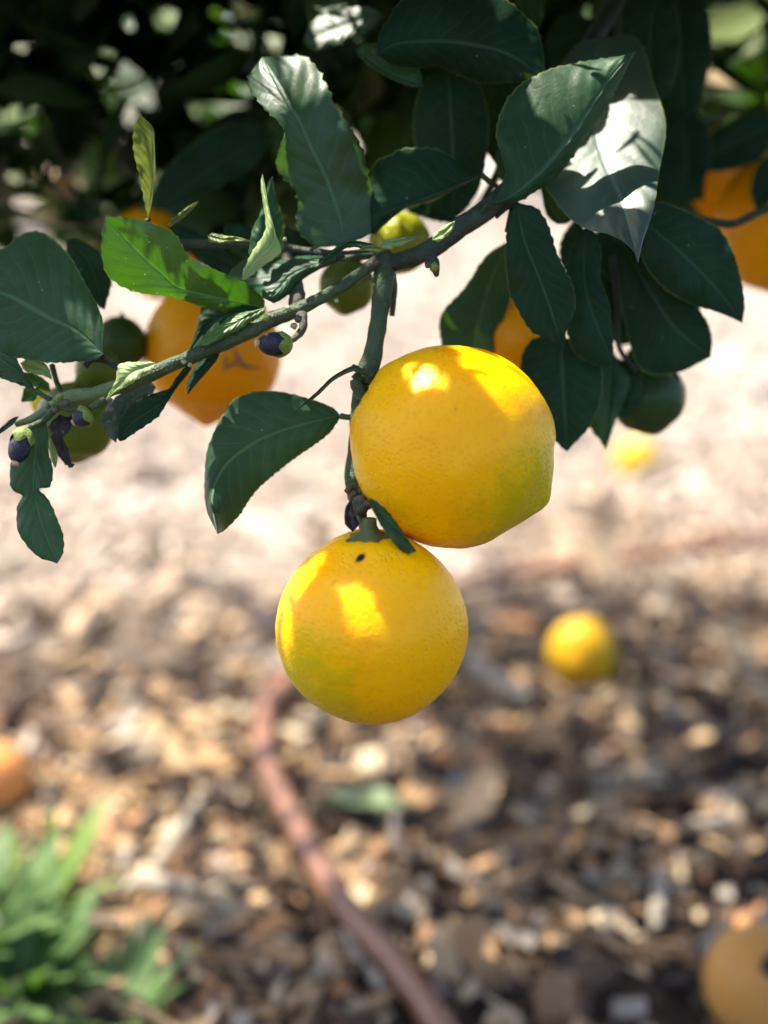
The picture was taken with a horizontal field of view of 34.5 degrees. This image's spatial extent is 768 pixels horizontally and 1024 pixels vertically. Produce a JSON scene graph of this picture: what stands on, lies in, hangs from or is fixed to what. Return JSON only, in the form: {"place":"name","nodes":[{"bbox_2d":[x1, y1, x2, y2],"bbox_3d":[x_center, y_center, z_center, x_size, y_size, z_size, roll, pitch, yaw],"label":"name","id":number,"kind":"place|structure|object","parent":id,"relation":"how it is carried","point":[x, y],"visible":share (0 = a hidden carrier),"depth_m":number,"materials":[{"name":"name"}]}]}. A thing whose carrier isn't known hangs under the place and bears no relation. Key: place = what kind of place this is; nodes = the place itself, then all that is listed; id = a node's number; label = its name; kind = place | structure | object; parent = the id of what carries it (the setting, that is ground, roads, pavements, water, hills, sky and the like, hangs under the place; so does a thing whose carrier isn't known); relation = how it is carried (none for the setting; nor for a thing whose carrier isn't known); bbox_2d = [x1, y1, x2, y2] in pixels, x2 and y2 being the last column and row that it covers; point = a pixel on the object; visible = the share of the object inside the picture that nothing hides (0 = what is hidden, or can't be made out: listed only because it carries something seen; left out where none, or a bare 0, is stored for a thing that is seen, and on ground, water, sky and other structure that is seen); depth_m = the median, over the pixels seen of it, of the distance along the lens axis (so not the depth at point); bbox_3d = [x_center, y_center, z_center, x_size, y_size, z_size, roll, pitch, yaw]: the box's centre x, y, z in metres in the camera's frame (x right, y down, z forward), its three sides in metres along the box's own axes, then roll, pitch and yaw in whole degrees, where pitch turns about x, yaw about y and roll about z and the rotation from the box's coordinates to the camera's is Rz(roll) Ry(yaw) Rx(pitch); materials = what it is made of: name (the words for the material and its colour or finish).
{"place":"outdoors","nodes":[
{"label":"outdoors","id":0,"kind":"place"},
{"bbox_2d":[108,17,245,112],"label":"sky","id":1,"kind":"structure","parent":0,"point":[145,98],"materials":[{"name":"white"}]},
{"bbox_2d":[0,113,767,1023],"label":"ground","id":2,"kind":"structure","parent":0,"point":[676,1007],"depth_m":1.16,"materials":[{"name":"soil"}]},
{"bbox_2d":[0,858,112,1022],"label":"weed","id":3,"kind":"object","parent":2,"relation":"on","point":[30,950],"visible":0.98,"depth_m":0.76,"materials":[{"name":"green plant"}]},
{"bbox_2d":[4,50,176,217],"bbox_3d":[-1.783,-3.016,5.500,3.550,3.489,3.750,0,18,0],"label":"bushy tree","id":4,"kind":"object","parent":2,"relation":"on","point":[130,70],"visible":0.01,"depth_m":5.17,"materials":[{"name":"green plant"}]},
{"bbox_2d":[15,909,200,1023],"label":"weed","id":5,"kind":"object","parent":2,"relation":"on","point":[135,964],"visible":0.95,"depth_m":0.74,"materials":[{"name":"green plant"}]},
{"bbox_2d":[129,63,215,125],"bbox_3d":[0.203,-4.066,7.414,5.040,4.302,4.867,-12,21,-32],"label":"bushy tree","id":6,"kind":"object","parent":2,"relation":"on","point":[149,101],"depth_m":7.69,"materials":[{"name":"green plant"}]},
{"bbox_2d":[306,522,321,539],"bbox_3d":[-0.089,0.025,1.582,0.022,0.026,0.027,0,18,0],"label":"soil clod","id":7,"kind":"object","parent":2,"relation":"on","point":[311,530],"visible":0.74,"depth_m":1.57,"materials":[{"name":"beige soil"}]},
{"bbox_2d":[0,0,767,562],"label":"lemon tree","id":8,"kind":"object","parent":2,"relation":"on","point":[300,146],"visible":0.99,"depth_m":0.47,"materials":[{"name":"green plant"}]},
{"bbox_2d":[8,427,35,466],"bbox_3d":[-0.127,-0.023,0.432,0.009,0.013,0.011,0,18,0],"label":"fruitlet","id":9,"kind":"object","parent":8,"relation":"attached to","point":[22,441],"visible":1,"depth_m":0.43,"materials":[{"name":"purple plant"}]},
{"bbox_2d":[30,388,50,411],"bbox_3d":[-0.137,-0.045,0.500,0.012,0.013,0.012,8,6,24],"label":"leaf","id":10,"kind":"object","parent":8,"relation":"attached to","point":[34,404],"visible":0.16,"depth_m":0.49,"materials":[{"name":"yellow plant"}]},
{"bbox_2d":[36,376,111,463],"bbox_3d":[-0.121,-0.036,0.485,0.031,0.035,0.031,8,6,24],"label":"unripe lemon","id":11,"kind":"object","parent":8,"relation":"attached to","point":[89,442],"visible":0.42,"depth_m":0.47,"materials":[{"name":"green food"}]},
{"bbox_2d":[71,405,93,427],"bbox_3d":[-0.105,-0.033,0.430,0.008,0.008,0.008,0,18,0],"label":"fruitlet","id":12,"kind":"object","parent":8,"relation":"attached to","point":[82,416],"visible":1,"depth_m":0.43,"materials":[{"name":"purple plant"}]},
{"bbox_2d":[75,348,119,386],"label":"unripe lemon","id":13,"kind":"object","parent":8,"relation":"attached to","point":[94,374],"visible":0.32,"depth_m":0.49,"materials":[{"name":"green food"}]},
{"bbox_2d":[103,312,146,363],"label":"unripe lemon","id":14,"kind":"object","parent":8,"relation":"attached to","point":[125,339],"visible":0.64,"depth_m":0.52,"materials":[{"name":"green food"}]},
{"bbox_2d":[121,204,202,299],"bbox_3d":[-0.113,-0.133,0.620,0.047,0.053,0.047,0,0,0],"label":"lemon","id":15,"kind":"object","parent":8,"relation":"attached to","point":[160,218],"visible":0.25,"depth_m":0.60,"materials":[{"name":"orange food"}]},
{"bbox_2d":[144,297,281,426],"bbox_3d":[-0.075,-0.072,0.545,0.062,0.069,0.061,10,7,27],"label":"lemon","id":16,"kind":"object","parent":8,"relation":"attached to","point":[233,373],"visible":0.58,"depth_m":0.52,"materials":[{"name":"orange food"}]},
{"bbox_2d":[254,331,292,357],"bbox_3d":[-0.038,-0.059,0.432,0.013,0.009,0.010,0,18,0],"label":"fruitlet","id":17,"kind":"object","parent":8,"relation":"attached to","point":[278,344],"visible":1,"depth_m":0.43,"materials":[{"name":"purple plant"}]},
{"bbox_2d":[319,261,372,315],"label":"unripe lemon","id":18,"kind":"object","parent":8,"relation":"attached to","point":[355,298],"visible":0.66,"depth_m":0.49,"materials":[{"name":"green food"}]},
{"bbox_2d":[275,517,468,724],"bbox_3d":[-0.004,0.037,0.423,0.066,0.071,0.066,-5,14,-15],"label":"lemon","id":19,"kind":"object","parent":8,"relation":"attached to","point":[378,634],"visible":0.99,"depth_m":0.40,"materials":[{"name":"yellow food"}]},
{"bbox_2d":[369,211,429,274],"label":"unripe lemon","id":20,"kind":"object","parent":8,"relation":"attached to","point":[403,224],"visible":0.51,"depth_m":0.49,"materials":[{"name":"food"}]},
{"bbox_2d":[349,345,555,548],"bbox_3d":[0.025,-0.022,0.430,0.074,0.071,0.071,30,18,-6],"label":"lemon","id":21,"kind":"object","parent":8,"relation":"attached to","point":[452,446],"visible":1,"depth_m":0.40,"materials":[{"name":"yellow food"}]},
{"bbox_2d":[494,299,539,368],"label":"lemon","id":22,"kind":"object","parent":8,"relation":"attached to","point":[514,335],"visible":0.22,"depth_m":0.49,"materials":[{"name":"orange food"}]},
{"bbox_2d":[616,370,686,434],"bbox_3d":[0.111,-0.050,0.520,0.032,0.035,0.032,-16,8,-41],"label":"unripe lemon","id":23,"kind":"object","parent":8,"relation":"attached to","point":[659,407],"visible":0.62,"depth_m":0.51,"materials":[{"name":"green food"}]},
{"bbox_2d":[693,124,740,217],"bbox_3d":[0.190,-0.198,0.720,0.057,0.063,0.057,0,0,0],"label":"lemon","id":24,"kind":"object","parent":8,"relation":"attached to","point":[717,182],"visible":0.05,"depth_m":0.70,"materials":[{"name":"orange food"}]},
{"bbox_2d":[713,151,767,292],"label":"lemon","id":25,"kind":"object","parent":8,"relation":"attached to","point":[748,242],"visible":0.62,"depth_m":0.58,"materials":[{"name":"orange food"}]},
{"bbox_2d":[0,197,767,1023],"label":"wood chips","id":26,"kind":"object","parent":2,"relation":"on","point":[458,813],"visible":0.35,"depth_m":1.05,"materials":[{"name":"brown wood"}]},
{"bbox_2d":[0,741,29,807],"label":"fallen lemon","id":27,"kind":"object","parent":26,"relation":"on","point":[14,775],"visible":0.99,"depth_m":0.95,"materials":[{"name":"orange food"}]},
{"bbox_2d":[0,821,77,955],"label":"weed","id":28,"kind":"object","parent":26,"relation":"on","point":[39,860],"visible":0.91,"depth_m":0.81,"materials":[{"name":"green plant"}]},
{"bbox_2d":[0,792,129,931],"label":"weed","id":29,"kind":"object","parent":26,"relation":"on","point":[79,844],"visible":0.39,"depth_m":0.84,"materials":[{"name":"green plant"}]},
{"bbox_2d":[136,872,202,897],"bbox_3d":[-0.146,0.256,0.844,0.044,0.015,0.016,3,18,10],"label":"stick","id":30,"kind":"object","parent":26,"relation":"on","point":[146,882],"visible":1,"depth_m":0.84,"materials":[{"name":"beige wood"}]},
{"bbox_2d":[145,785,211,872],"bbox_3d":[-0.151,0.235,0.908,0.013,0.013,0.114,4,18,13],"label":"stick","id":31,"kind":"object","parent":26,"relation":"on","point":[193,809],"visible":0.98,"depth_m":0.90,"materials":[{"name":"beige wood"}]},
{"bbox_2d":[340,928,388,991],"bbox_3d":[-0.014,0.279,0.771,0.009,0.008,0.060,-9,20,-25],"label":"stick","id":32,"kind":"object","parent":26,"relation":"on","point":[375,978],"visible":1,"depth_m":0.76,"materials":[{"name":"grey wood"}]},
{"bbox_2d":[327,784,411,806],"bbox_3d":[-0.012,0.219,0.945,0.068,0.010,0.026,5,19,16],"label":"fallen leaf","id":33,"kind":"object","parent":26,"relation":"on","point":[365,795],"visible":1,"depth_m":0.95,"materials":[{"name":"green plant"}]},
{"bbox_2d":[464,655,532,701],"bbox_3d":[0.106,0.157,1.148,0.021,0.021,0.086,-10,21,-28],"label":"stick","id":34,"kind":"object","parent":26,"relation":"on","point":[482,670],"visible":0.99,"depth_m":1.14,"materials":[{"name":"grey wood"}]},
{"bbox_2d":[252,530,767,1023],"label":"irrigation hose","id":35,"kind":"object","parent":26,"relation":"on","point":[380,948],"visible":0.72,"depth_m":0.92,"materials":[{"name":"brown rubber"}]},
{"bbox_2d":[547,617,616,685],"bbox_3d":[0.188,0.133,1.174,0.066,0.066,0.068,6,21,18],"label":"fallen lemon","id":36,"kind":"object","parent":26,"relation":"on","point":[580,649],"visible":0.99,"depth_m":1.15,"materials":[{"name":"yellow food"}]},
{"bbox_2d":[613,439,659,476],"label":"fallen lemon","id":37,"kind":"object","parent":26,"relation":"on","point":[641,456],"visible":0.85,"depth_m":1.77,"materials":[{"name":"yellow food"}]},
{"bbox_2d":[649,865,669,932],"bbox_3d":[0.185,0.260,0.831,0.012,0.013,0.064,5,19,15],"label":"stick","id":38,"kind":"object","parent":26,"relation":"on","point":[660,884],"visible":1,"depth_m":0.83,"materials":[{"name":"beige wood"}]},
{"bbox_2d":[703,923,767,1023],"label":"fallen lemon","id":39,"kind":"object","parent":26,"relation":"on","point":[735,977],"visible":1,"depth_m":0.71,"materials":[{"name":"orange food"}]},
{"bbox_2d":[752,907,767,922],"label":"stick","id":40,"kind":"object","parent":26,"relation":"on","point":[761,916],"visible":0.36,"depth_m":0.80,"materials":[{"name":"brown wood"}]}
]}

